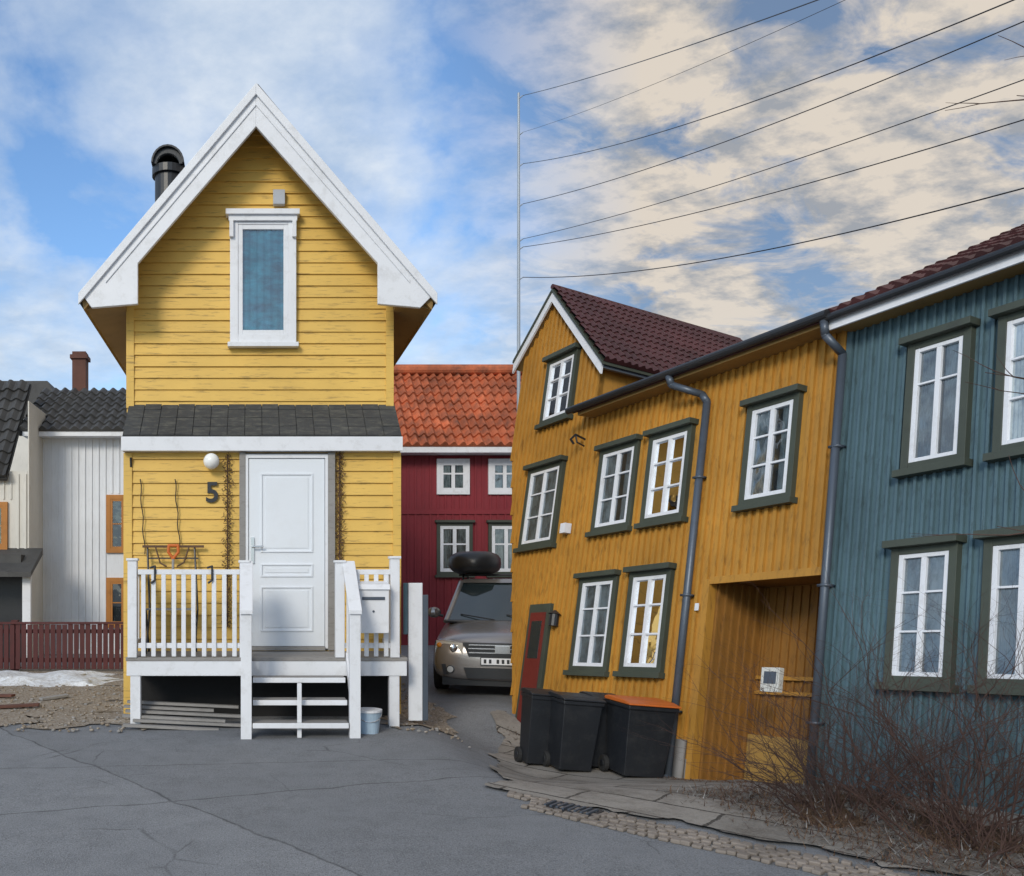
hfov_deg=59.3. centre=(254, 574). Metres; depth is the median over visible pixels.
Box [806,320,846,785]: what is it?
downspout
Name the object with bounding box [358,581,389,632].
mailbox
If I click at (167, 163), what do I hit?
chimney flue
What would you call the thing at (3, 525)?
windows
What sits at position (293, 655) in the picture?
porch deck
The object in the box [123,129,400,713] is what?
walls
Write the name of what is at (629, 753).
wheelie bin
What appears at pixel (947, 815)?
bare shrub
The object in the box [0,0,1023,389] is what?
sky
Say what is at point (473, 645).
parked car
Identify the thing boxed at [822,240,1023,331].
roof boards
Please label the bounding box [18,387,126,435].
roof
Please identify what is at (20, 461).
grey roofed house
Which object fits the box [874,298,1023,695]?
windows
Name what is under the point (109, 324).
roof
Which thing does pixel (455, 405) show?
roof
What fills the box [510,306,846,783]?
walls
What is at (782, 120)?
power lines
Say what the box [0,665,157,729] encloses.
gravel
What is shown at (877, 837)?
grass tufts
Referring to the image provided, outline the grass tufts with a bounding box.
[497,727,1023,875]
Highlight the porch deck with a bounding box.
[126,651,407,660]
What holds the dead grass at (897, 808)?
on the sidewalk
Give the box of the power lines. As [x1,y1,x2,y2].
[523,0,1023,277]
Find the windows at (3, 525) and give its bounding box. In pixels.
[0,502,7,549]
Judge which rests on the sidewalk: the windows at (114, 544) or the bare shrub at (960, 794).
the bare shrub at (960, 794)
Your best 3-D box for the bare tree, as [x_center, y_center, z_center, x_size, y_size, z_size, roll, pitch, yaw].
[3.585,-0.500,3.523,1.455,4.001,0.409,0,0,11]
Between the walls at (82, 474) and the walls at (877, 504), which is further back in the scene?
the walls at (82, 474)
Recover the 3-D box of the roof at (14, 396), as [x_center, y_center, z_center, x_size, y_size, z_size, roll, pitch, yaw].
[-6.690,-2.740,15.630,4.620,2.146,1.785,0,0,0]
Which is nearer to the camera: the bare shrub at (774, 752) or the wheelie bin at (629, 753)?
the bare shrub at (774, 752)
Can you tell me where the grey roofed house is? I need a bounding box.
[3,381,53,470]
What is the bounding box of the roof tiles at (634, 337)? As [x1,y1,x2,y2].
[551,284,742,373]
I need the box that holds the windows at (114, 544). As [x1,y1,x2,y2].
[106,495,122,627]
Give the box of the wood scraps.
[0,694,68,708]
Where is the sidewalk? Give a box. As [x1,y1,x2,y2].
[485,710,1023,875]
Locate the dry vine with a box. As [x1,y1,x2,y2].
[221,451,346,627]
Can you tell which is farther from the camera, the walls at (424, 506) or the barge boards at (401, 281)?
the walls at (424, 506)
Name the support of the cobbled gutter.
on the ground at (386, 800)
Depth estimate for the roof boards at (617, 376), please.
9.73 m
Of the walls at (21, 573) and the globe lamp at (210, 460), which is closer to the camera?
the globe lamp at (210, 460)
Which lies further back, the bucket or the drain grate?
the bucket
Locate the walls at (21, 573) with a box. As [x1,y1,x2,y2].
[0,401,46,662]
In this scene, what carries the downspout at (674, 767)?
attached to the walls at (764, 550)
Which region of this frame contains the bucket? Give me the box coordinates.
[361,707,381,733]
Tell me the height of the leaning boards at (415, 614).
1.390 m
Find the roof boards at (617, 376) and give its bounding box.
[512,289,653,396]
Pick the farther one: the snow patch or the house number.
the snow patch
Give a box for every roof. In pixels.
[0,379,31,480]
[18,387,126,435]
[80,86,435,374]
[121,404,402,451]
[394,364,521,446]
[565,309,841,417]
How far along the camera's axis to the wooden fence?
12.98 m
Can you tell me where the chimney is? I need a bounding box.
[70,351,90,390]
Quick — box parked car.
[428,551,511,688]
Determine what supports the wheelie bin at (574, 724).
on the sidewalk
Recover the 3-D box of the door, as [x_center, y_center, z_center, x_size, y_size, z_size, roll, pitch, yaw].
[0.343,-0.250,8.926,1.015,2.100,0.096,0,0,0]
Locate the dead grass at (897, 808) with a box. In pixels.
[784,794,1023,853]
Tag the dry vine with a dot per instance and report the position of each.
(339, 506)
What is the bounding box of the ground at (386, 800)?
[0,645,967,875]
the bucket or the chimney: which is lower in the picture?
the bucket
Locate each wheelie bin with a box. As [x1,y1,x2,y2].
[514,687,553,763]
[542,691,605,771]
[579,691,614,766]
[598,694,680,777]
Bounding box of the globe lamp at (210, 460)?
[203,453,218,468]
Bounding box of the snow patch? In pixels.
[0,670,122,686]
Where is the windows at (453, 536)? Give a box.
[435,459,511,576]
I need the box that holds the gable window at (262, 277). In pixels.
[226,189,299,347]
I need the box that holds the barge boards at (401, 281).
[78,83,436,308]
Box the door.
[239,452,334,650]
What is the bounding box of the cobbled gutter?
[507,790,909,875]
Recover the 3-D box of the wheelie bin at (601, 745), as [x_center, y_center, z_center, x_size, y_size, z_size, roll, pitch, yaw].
[3.157,1.434,7.742,0.366,0.711,0.357,0,0,0]
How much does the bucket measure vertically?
0.225 m
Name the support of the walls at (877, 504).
on the ground at (386, 800)
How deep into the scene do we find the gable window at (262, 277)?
9.27 m
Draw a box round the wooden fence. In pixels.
[0,620,122,670]
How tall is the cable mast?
9.800 m
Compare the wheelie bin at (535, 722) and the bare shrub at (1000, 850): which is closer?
the bare shrub at (1000, 850)
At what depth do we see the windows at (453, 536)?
17.96 m
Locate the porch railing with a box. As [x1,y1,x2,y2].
[126,556,406,738]
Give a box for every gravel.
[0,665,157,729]
[380,699,458,737]
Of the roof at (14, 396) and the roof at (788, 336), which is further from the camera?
the roof at (14, 396)
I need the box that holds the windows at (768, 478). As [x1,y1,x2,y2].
[513,342,807,722]
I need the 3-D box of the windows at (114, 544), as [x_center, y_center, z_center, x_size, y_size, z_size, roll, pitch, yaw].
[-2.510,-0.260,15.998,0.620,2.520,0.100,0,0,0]
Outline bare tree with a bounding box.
[913,35,1023,535]
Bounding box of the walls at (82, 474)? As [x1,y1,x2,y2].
[22,431,124,653]
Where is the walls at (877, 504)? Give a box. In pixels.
[815,274,1023,826]
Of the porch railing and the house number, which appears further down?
the porch railing
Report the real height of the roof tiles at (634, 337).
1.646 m
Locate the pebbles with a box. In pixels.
[0,683,470,747]
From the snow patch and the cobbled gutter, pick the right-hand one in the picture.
the cobbled gutter
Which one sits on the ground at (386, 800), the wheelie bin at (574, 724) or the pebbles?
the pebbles
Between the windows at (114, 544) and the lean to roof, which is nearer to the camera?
the lean to roof
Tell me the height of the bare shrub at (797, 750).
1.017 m
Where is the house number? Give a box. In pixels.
[206,482,217,502]
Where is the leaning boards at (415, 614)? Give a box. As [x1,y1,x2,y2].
[403,583,427,720]
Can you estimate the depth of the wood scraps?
9.90 m
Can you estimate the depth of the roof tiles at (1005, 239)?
6.27 m
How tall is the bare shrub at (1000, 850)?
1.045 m
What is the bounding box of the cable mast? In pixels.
[517,92,522,407]
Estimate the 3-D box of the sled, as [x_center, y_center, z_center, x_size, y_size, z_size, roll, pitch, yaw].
[-0.936,-0.218,8.784,0.792,2.068,0.395,0,0,0]
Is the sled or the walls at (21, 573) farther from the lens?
the walls at (21, 573)
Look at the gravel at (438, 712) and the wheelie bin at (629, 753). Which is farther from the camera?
the gravel at (438, 712)
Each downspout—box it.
[663,375,710,778]
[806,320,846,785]
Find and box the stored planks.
[122,676,387,729]
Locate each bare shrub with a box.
[632,554,1023,837]
[642,660,1023,822]
[669,616,1019,816]
[711,528,1023,857]
[746,665,1023,868]
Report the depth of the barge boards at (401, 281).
8.91 m
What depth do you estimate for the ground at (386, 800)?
5.34 m
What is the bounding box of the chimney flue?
[151,144,184,201]
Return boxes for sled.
[130,457,203,653]
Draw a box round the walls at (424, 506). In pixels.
[400,447,511,644]
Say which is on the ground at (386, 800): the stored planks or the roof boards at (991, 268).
the stored planks
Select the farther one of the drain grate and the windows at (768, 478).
the windows at (768, 478)
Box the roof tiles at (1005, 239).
[828,224,1023,312]
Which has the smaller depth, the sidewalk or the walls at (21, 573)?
the sidewalk
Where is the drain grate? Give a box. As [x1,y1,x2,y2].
[541,800,603,816]

